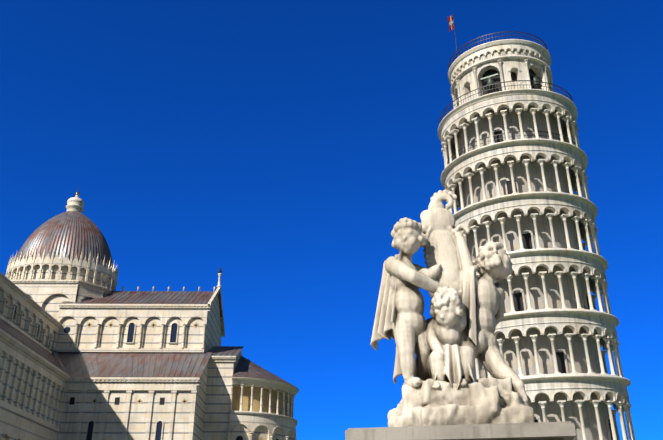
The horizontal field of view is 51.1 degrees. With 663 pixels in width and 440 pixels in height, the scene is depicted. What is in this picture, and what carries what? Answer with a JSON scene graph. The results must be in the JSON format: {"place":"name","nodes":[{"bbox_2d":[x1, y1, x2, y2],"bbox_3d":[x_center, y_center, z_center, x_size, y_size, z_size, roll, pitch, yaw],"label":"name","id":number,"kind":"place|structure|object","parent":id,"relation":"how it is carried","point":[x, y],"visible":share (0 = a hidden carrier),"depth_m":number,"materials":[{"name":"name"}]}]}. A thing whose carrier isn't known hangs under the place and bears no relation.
{"place":"outdoors","nodes":[
{"label":"outdoors","id":0,"kind":"place"},
{"bbox_2d":[0,0,662,439],"label":"sky","id":1,"kind":"structure","parent":0,"point":[280,147],"materials":[{"name":"blue"}]},
{"bbox_2d":[345,421,575,439],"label":"fountain pedestal","id":2,"kind":"object","parent":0,"point":[540,431],"visible":1,"depth_m":4.98,"materials":[{"name":"beige stone"}]},
{"bbox_2d":[387,377,534,426],"bbox_3d":[1.065,1.681,5.824,1.159,0.632,1.033,0,-25,-1],"label":"statue base","id":3,"kind":"object","parent":2,"relation":"on","point":[484,400],"visible":0.81,"depth_m":5.54,"materials":[{"name":"beige stone"}]},
{"bbox_2d":[370,190,527,402],"bbox_3d":[1.016,0.611,6.261,1.299,2.141,0.693,3,-25,-6],"label":"putti statue","id":4,"kind":"object","parent":3,"relation":"on","point":[452,339],"visible":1,"depth_m":6.07,"materials":[{"name":"stone"}]},
{"label":"ground","id":5,"kind":"structure","parent":0,"visible":0},
{"bbox_2d":[0,188,298,439],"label":"cathedral","id":6,"kind":"structure","parent":5,"relation":"on","point":[88,351],"depth_m":89.61,"materials":[{"name":"stone"}]},
{"bbox_2d":[438,15,634,439],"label":"leaning tower","id":7,"kind":"structure","parent":5,"relation":"on","point":[514,177],"depth_m":69.05,"materials":[{"name":"stone"}]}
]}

